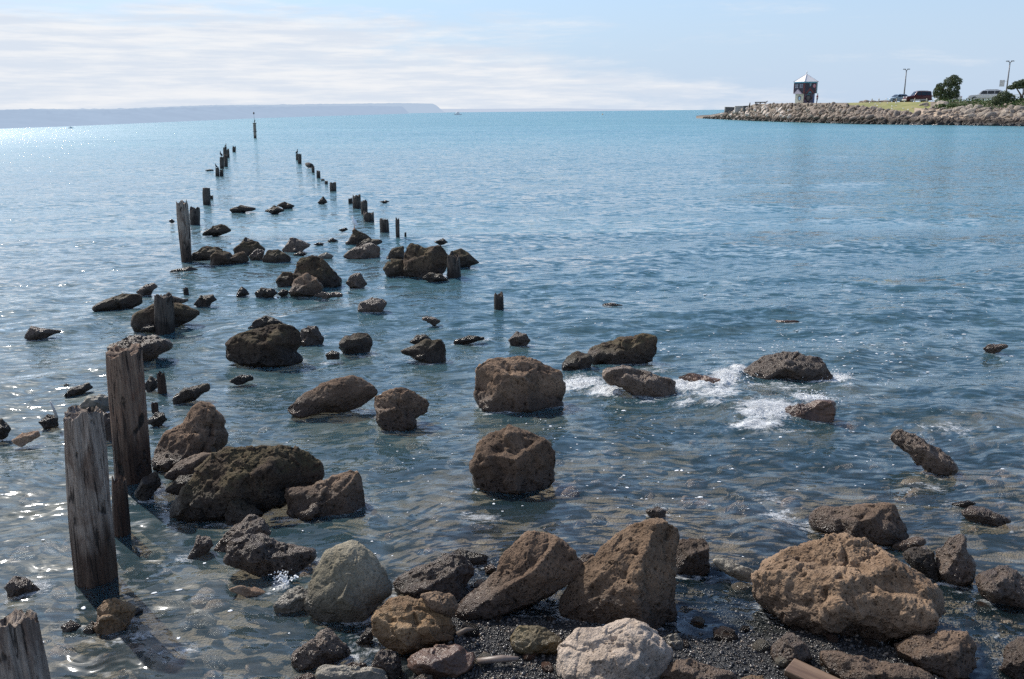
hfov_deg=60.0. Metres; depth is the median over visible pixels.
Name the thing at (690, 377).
boulder
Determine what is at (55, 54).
sky
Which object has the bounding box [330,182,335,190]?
timber pile
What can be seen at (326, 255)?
boulder
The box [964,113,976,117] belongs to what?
armour stone
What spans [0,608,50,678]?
timber pile
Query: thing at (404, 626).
boulder
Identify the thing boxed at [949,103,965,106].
shrub
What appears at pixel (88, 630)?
boulder
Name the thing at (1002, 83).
street lamp
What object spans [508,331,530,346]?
boulder
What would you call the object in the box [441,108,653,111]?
hills
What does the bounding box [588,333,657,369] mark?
boulder
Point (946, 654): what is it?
boulder
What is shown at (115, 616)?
boulder
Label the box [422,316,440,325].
boulder
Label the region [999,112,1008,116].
armour stone
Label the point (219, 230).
boulder
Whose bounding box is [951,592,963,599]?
beach stone
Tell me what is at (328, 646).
boulder
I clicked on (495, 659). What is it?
driftwood
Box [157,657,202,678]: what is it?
boulder
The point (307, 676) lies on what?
boulder
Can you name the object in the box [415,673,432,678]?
boulder
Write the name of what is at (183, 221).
timber pile
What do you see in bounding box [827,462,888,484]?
boulder
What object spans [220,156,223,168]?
timber pile
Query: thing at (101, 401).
boulder
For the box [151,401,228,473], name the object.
boulder
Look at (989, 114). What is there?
armour stone
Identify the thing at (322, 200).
boulder
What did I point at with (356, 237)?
boulder
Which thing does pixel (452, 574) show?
boulder
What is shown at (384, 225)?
timber pile
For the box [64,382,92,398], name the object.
boulder
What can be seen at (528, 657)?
beach stone
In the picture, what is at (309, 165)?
floating log
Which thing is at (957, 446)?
boulder
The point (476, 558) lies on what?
boulder
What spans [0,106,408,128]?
hills
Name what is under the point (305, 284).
boulder
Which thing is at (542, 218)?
water
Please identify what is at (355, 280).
boulder
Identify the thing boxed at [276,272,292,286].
boulder
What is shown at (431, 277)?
boulder
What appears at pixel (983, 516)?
boulder
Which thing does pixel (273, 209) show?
boulder
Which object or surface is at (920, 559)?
boulder
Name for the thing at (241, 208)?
boulder
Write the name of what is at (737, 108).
concrete block
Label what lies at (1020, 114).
armour stone
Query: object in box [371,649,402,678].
boulder
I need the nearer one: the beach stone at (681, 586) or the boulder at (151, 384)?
the beach stone at (681, 586)
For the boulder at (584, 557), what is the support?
on the seabed
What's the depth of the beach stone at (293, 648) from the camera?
4.43 m
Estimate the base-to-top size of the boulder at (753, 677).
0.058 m
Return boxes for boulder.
[0,418,10,439]
[4,576,40,597]
[12,431,39,446]
[24,326,60,340]
[38,414,58,429]
[59,383,71,389]
[61,620,81,634]
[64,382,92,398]
[79,394,109,411]
[83,621,95,636]
[84,643,144,670]
[92,293,142,311]
[93,598,135,639]
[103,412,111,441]
[107,335,172,364]
[123,563,163,580]
[130,302,199,332]
[134,471,160,501]
[134,607,142,616]
[136,283,157,295]
[140,323,154,332]
[145,376,156,392]
[148,412,166,426]
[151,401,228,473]
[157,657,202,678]
[159,505,170,515]
[164,452,210,480]
[165,474,192,494]
[169,445,324,527]
[170,266,197,271]
[172,383,209,405]
[187,535,212,560]
[192,246,221,260]
[194,294,216,306]
[202,224,230,235]
[210,250,248,265]
[214,514,270,555]
[223,533,316,585]
[224,499,263,526]
[225,323,302,371]
[229,585,270,599]
[230,205,255,211]
[230,375,253,384]
[233,241,264,255]
[236,286,248,296]
[241,237,253,242]
[247,315,283,329]
[249,249,264,259]
[254,287,276,297]
[262,249,290,262]
[265,205,283,213]
[271,387,305,410]
[273,586,308,618]
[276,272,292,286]
[277,202,293,208]
[277,289,287,296]
[282,237,310,251]
[284,470,365,522]
[287,375,377,418]
[288,273,323,296]
[290,628,350,672]
[292,255,341,287]
[293,251,306,255]
[294,673,314,678]
[300,326,323,347]
[304,540,392,630]
[314,292,342,298]
[315,664,387,678]
[317,196,326,203]
[318,252,333,258]
[325,350,339,359]
[339,333,372,355]
[343,242,379,258]
[345,229,370,244]
[346,273,366,287]
[347,662,370,667]
[356,238,381,246]
[356,628,373,644]
[358,297,386,311]
[371,595,455,656]
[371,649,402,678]
[374,387,428,433]
[383,259,403,276]
[386,246,404,258]
[393,554,473,599]
[401,339,445,364]
[403,243,447,277]
[407,644,475,678]
[410,334,430,344]
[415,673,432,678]
[420,591,457,617]
[422,272,448,281]
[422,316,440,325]
[434,238,447,244]
[441,548,487,568]
[449,248,478,267]
[453,335,484,344]
[455,530,582,620]
[457,523,500,533]
[469,424,555,499]
[473,356,565,418]
[484,564,496,573]
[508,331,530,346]
[510,625,561,655]
[543,521,573,531]
[556,618,672,678]
[558,518,679,628]
[562,351,593,374]
[580,554,593,562]
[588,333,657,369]
[590,476,641,493]
[602,365,677,405]
[603,303,622,305]
[645,506,665,519]
[659,658,736,678]
[663,633,684,649]
[676,538,709,581]
[678,373,727,394]
[689,452,741,469]
[713,558,754,582]
[723,499,769,515]
[740,351,832,385]
[741,675,763,678]
[751,532,946,642]
[762,399,835,429]
[770,632,811,663]
[775,320,798,322]
[808,502,908,546]
[819,650,934,678]
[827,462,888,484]
[865,488,937,504]
[890,429,958,476]
[892,536,925,551]
[894,629,976,678]
[902,547,938,582]
[915,431,969,460]
[935,534,976,588]
[951,500,975,507]
[961,505,1010,527]
[975,565,1023,610]
[983,344,1007,352]
[999,636,1023,678]
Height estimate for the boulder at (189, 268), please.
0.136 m
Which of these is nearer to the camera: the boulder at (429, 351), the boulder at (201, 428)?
the boulder at (201, 428)
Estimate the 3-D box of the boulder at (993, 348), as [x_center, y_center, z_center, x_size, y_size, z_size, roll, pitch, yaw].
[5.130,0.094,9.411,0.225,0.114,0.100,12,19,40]
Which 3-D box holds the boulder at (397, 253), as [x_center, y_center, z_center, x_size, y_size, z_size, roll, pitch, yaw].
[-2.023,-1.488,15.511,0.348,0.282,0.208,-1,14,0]
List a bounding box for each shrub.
[938,103,950,107]
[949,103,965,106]
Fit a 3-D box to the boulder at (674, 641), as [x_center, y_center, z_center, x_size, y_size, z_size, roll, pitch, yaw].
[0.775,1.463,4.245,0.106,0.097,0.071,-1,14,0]
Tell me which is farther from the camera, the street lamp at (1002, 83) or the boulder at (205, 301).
the street lamp at (1002, 83)
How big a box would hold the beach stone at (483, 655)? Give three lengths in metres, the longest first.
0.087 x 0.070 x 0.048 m
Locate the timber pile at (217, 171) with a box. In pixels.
[215,167,219,175]
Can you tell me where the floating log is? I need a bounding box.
[305,162,313,167]
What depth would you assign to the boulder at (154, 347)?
9.12 m
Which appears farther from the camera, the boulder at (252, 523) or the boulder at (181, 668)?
the boulder at (252, 523)
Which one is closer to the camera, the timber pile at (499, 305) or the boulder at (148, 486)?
the boulder at (148, 486)
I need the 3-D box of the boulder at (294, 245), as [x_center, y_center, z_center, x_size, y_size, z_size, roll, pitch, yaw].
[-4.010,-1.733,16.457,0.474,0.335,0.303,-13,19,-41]
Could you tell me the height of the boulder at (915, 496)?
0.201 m
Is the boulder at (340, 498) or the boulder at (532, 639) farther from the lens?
the boulder at (340, 498)
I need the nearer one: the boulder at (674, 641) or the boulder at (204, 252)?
the boulder at (674, 641)
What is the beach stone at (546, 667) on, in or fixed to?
on the seabed
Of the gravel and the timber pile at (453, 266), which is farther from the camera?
the timber pile at (453, 266)
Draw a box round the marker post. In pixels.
[252,112,256,137]
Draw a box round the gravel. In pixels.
[442,557,1023,678]
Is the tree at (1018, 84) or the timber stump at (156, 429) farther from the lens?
the tree at (1018, 84)
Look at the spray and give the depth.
7.63 m
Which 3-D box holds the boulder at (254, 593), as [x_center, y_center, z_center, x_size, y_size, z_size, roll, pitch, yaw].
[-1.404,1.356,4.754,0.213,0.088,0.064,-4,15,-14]
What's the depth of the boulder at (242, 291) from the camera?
12.56 m
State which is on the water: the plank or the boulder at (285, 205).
the boulder at (285, 205)
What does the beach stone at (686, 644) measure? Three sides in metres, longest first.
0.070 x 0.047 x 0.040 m
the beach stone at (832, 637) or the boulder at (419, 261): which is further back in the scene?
the boulder at (419, 261)
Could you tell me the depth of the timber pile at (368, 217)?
20.90 m
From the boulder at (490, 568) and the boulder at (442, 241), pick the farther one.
the boulder at (442, 241)
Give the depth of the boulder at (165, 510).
6.21 m
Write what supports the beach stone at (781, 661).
on the seabed
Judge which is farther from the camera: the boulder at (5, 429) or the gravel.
the boulder at (5, 429)
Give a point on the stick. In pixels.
(54, 410)
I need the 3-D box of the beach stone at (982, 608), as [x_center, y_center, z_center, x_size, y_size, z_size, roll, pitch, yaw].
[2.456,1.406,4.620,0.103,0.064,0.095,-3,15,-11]
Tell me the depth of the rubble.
144.62 m
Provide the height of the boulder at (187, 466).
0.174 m
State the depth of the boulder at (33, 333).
10.26 m
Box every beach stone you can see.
[289,643,301,654]
[363,655,374,665]
[368,637,378,646]
[461,622,478,636]
[474,579,484,587]
[475,653,490,666]
[494,616,502,622]
[523,653,536,660]
[541,662,552,672]
[546,615,555,621]
[589,549,598,555]
[675,582,687,591]
[682,639,688,647]
[690,616,704,628]
[706,563,723,577]
[713,626,737,642]
[729,581,749,593]
[740,625,749,632]
[752,639,769,652]
[774,656,788,667]
[826,632,838,642]
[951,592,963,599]
[972,601,994,615]
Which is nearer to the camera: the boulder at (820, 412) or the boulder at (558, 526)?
the boulder at (558, 526)
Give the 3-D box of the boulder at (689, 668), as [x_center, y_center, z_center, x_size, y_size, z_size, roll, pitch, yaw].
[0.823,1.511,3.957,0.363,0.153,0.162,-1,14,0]
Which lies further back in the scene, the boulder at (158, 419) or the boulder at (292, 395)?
the boulder at (292, 395)
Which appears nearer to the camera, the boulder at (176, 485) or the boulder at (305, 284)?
the boulder at (176, 485)
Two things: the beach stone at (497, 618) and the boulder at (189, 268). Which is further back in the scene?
the boulder at (189, 268)
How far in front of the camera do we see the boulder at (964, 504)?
5.74 m
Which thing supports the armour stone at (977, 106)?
on the breakwater mound
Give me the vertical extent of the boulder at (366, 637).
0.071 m
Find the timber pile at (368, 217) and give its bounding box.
[363,211,373,221]
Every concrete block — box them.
[724,107,734,112]
[734,106,742,111]
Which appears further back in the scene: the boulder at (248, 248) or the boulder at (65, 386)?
the boulder at (248, 248)
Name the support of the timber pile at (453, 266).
on the seabed
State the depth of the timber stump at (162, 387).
8.26 m
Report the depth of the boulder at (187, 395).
7.95 m
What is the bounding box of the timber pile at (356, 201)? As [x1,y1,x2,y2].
[353,194,360,208]
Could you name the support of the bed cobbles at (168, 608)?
on the seabed
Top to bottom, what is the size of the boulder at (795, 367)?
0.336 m
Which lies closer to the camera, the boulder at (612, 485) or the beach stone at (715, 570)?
the beach stone at (715, 570)
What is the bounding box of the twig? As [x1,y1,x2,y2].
[456,627,475,636]
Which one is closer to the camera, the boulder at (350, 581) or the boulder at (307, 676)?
the boulder at (307, 676)
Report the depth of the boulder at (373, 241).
17.01 m
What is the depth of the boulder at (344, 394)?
7.60 m
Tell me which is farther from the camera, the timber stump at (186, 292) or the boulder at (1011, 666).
the timber stump at (186, 292)
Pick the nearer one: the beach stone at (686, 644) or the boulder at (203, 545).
the beach stone at (686, 644)
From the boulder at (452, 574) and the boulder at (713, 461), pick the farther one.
the boulder at (713, 461)
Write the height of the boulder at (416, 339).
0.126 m
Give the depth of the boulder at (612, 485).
6.32 m
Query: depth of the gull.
17.72 m
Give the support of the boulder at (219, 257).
on the water
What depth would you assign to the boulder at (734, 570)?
4.86 m
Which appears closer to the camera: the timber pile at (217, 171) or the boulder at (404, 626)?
the boulder at (404, 626)
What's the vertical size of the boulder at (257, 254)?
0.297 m
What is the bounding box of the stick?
[49,401,57,417]
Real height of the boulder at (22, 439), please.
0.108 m
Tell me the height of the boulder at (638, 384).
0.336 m
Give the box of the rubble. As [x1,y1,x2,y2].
[703,102,1023,125]
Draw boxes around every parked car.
[885,94,907,101]
[902,91,931,101]
[967,89,1002,99]
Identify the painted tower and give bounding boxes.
[793,72,818,105]
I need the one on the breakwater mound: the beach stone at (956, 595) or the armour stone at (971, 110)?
the armour stone at (971, 110)
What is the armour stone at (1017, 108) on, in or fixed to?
on the breakwater mound
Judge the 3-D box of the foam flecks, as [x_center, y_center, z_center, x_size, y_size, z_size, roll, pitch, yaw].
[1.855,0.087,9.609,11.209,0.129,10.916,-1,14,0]
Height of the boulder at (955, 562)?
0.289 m
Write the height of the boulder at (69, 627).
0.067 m
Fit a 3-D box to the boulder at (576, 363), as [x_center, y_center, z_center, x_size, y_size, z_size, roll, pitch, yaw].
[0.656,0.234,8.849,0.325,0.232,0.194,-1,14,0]
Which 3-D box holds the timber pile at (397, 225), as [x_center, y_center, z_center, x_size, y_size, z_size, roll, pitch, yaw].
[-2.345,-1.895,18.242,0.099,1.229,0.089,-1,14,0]
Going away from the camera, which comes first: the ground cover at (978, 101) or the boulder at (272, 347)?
the boulder at (272, 347)
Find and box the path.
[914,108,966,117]
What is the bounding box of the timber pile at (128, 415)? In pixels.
[106,343,154,512]
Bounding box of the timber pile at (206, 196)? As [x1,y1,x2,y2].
[202,188,210,204]
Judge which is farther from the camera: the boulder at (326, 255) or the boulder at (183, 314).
the boulder at (326, 255)
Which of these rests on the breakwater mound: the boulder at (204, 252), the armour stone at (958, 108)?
the armour stone at (958, 108)
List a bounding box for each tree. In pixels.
[932,75,962,99]
[1007,79,1023,99]
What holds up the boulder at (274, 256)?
on the water
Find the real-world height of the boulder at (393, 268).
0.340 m
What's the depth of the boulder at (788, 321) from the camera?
10.70 m
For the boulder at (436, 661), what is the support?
on the seabed
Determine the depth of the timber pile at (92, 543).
4.78 m
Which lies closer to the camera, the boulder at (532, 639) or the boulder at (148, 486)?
the boulder at (532, 639)
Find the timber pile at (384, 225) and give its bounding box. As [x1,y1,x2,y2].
[379,218,388,232]
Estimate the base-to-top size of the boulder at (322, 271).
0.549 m
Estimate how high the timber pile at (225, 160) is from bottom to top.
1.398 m
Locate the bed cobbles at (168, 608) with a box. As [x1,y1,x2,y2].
[0,370,1016,678]
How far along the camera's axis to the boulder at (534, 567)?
4.57 m
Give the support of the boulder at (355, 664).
on the seabed
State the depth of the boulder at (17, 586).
4.79 m
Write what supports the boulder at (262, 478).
on the seabed
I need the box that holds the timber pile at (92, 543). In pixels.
[63,405,119,612]
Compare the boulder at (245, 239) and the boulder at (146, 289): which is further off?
the boulder at (245, 239)
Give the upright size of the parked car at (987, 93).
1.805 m
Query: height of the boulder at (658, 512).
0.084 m
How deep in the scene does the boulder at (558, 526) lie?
5.63 m
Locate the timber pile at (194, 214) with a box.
[189,206,199,224]
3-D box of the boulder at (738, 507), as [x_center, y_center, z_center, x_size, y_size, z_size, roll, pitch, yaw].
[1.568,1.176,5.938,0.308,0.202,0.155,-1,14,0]
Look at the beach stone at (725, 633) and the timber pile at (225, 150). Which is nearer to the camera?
the beach stone at (725, 633)
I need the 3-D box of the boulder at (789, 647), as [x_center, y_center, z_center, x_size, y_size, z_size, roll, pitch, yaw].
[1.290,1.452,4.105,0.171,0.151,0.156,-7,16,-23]
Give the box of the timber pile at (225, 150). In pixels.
[223,147,226,155]
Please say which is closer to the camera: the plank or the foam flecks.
the plank
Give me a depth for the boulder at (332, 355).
9.32 m
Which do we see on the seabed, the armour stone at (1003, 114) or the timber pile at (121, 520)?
the timber pile at (121, 520)
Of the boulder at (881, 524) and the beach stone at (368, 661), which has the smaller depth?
the beach stone at (368, 661)
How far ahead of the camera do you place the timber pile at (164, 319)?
10.53 m
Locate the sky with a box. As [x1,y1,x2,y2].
[0,0,1023,109]
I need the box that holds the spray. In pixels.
[268,360,859,585]
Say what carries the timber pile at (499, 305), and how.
on the seabed
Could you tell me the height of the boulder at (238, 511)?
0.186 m
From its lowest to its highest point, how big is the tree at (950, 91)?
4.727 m
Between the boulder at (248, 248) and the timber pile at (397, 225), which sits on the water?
the boulder at (248, 248)
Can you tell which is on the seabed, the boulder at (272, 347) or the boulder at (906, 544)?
the boulder at (906, 544)
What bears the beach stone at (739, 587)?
on the seabed
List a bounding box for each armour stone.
[849,116,855,123]
[955,106,965,110]
[964,108,975,114]
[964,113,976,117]
[973,105,983,108]
[985,112,996,116]
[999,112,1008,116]
[1001,108,1009,112]
[1014,105,1023,111]
[1017,112,1023,117]
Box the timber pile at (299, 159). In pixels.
[298,154,301,163]
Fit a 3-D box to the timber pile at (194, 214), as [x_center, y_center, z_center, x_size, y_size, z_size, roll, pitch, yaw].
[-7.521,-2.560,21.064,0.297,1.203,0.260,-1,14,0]
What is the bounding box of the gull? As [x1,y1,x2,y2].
[350,217,357,228]
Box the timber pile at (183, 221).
[176,199,191,262]
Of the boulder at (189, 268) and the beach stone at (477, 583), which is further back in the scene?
the boulder at (189, 268)
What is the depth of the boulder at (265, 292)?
12.50 m
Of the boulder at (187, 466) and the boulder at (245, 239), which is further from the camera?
the boulder at (245, 239)
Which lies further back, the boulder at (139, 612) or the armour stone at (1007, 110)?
the armour stone at (1007, 110)
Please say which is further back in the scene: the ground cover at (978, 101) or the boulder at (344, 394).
the ground cover at (978, 101)
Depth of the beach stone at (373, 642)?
4.43 m
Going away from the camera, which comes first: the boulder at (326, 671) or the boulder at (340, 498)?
the boulder at (326, 671)
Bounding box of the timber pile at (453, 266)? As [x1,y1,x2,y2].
[447,251,460,277]
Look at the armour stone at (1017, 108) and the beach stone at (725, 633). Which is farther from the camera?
the armour stone at (1017, 108)
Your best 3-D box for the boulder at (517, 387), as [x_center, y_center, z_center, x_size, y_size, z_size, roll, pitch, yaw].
[0.067,0.426,7.763,0.814,0.550,0.472,-1,14,0]
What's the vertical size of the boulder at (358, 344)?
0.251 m
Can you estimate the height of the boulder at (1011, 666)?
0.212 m
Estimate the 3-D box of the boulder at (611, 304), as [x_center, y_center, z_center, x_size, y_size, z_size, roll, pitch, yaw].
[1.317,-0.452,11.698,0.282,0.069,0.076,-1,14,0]
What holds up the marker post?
in the water
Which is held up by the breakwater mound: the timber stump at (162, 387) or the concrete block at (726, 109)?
the concrete block at (726, 109)
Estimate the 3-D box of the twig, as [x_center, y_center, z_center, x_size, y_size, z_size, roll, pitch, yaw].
[-0.220,1.399,4.262,0.100,0.036,0.026,-8,16,-27]
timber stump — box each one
[151,402,160,443]
[156,371,169,423]
[183,287,192,337]
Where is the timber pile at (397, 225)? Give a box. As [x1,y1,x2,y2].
[395,217,399,236]
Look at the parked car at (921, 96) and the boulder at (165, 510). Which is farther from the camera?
the parked car at (921, 96)
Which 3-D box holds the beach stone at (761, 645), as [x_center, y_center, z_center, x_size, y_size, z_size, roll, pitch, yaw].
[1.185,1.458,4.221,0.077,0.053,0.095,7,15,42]
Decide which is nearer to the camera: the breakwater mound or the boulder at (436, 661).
the boulder at (436, 661)
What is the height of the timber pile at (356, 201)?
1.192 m
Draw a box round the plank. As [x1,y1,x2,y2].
[784,658,838,678]
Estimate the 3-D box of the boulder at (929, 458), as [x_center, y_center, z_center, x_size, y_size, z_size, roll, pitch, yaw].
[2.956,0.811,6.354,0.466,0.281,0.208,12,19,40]
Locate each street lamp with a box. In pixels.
[903,69,909,101]
[999,60,1013,90]
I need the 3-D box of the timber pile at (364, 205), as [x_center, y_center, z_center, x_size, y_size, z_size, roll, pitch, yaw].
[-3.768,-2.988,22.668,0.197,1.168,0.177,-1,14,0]
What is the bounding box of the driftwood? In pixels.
[477,655,518,663]
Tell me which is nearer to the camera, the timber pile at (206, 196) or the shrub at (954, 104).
the timber pile at (206, 196)
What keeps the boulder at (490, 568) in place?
on the seabed
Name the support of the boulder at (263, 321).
on the water
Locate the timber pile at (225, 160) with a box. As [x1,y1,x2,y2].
[224,154,227,166]
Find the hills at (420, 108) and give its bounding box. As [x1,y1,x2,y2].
[6,103,444,112]
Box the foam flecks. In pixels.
[1,266,1022,642]
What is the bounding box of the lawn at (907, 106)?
[848,102,930,112]
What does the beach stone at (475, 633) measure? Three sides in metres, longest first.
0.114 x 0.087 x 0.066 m
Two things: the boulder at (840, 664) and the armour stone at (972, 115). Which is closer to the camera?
the boulder at (840, 664)
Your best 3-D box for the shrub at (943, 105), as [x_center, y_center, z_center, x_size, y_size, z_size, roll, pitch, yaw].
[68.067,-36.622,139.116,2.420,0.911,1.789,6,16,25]
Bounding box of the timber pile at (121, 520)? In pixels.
[112,476,131,558]
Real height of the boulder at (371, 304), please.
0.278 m
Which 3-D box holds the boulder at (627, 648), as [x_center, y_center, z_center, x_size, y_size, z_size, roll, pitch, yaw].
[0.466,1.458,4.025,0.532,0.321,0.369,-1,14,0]
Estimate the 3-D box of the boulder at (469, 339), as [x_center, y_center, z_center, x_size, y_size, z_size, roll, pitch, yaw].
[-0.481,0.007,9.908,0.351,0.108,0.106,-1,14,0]
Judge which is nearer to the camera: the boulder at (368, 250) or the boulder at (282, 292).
the boulder at (282, 292)
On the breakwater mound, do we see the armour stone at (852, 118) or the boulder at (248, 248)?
the armour stone at (852, 118)
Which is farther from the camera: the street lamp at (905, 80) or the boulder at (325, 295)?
the street lamp at (905, 80)
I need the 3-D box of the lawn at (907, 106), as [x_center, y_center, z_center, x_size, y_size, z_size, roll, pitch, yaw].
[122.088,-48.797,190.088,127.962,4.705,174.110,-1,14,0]
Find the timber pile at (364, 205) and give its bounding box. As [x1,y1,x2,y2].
[361,199,367,213]
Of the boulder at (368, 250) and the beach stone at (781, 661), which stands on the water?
the boulder at (368, 250)
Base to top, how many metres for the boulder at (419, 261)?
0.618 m
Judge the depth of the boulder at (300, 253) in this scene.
15.91 m
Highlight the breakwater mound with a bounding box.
[696,100,1023,124]
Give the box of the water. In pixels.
[0,110,1023,665]
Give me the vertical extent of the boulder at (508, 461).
0.497 m
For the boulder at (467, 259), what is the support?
on the water
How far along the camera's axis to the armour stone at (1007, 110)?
126.70 m
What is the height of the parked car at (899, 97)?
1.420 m
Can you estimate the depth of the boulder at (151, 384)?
8.30 m
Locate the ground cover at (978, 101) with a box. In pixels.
[932,97,1023,109]
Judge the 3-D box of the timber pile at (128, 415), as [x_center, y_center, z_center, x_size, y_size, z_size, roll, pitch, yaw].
[-2.701,0.905,6.304,0.292,1.756,0.272,-1,14,0]
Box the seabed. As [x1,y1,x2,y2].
[0,316,1023,678]
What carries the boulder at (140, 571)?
on the seabed
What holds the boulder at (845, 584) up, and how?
on the seabed
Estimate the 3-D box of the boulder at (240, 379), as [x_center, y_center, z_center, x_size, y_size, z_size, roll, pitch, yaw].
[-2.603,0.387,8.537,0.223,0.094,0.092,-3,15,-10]
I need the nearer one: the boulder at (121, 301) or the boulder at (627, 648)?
the boulder at (627, 648)
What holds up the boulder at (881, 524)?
on the seabed
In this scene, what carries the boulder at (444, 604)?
on the boulder at (404, 626)
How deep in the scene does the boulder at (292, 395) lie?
8.64 m
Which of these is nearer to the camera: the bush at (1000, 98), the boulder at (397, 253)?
the boulder at (397, 253)
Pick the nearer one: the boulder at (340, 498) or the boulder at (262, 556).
the boulder at (262, 556)
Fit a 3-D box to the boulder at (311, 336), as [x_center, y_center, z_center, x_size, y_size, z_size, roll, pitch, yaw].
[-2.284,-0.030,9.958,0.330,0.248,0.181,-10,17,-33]
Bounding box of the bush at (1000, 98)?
[991,90,1015,104]
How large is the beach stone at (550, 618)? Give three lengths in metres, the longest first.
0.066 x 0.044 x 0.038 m
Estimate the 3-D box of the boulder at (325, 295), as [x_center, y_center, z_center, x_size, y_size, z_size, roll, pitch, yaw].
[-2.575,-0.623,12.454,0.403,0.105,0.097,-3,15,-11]
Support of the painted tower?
on the breakwater mound
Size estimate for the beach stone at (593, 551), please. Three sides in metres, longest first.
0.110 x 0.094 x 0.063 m
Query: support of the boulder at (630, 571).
on the seabed
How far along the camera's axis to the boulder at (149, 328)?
10.53 m
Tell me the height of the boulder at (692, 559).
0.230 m
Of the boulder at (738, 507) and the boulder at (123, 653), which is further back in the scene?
the boulder at (738, 507)
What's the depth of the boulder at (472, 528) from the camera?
5.62 m
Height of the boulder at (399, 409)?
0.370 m
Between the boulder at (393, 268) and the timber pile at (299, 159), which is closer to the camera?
the boulder at (393, 268)
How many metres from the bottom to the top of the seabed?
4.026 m
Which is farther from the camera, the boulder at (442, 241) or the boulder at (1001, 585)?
the boulder at (442, 241)
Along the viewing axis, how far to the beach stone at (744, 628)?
4.39 m
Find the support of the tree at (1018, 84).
on the lawn at (907, 106)
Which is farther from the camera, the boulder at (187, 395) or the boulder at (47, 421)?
the boulder at (187, 395)

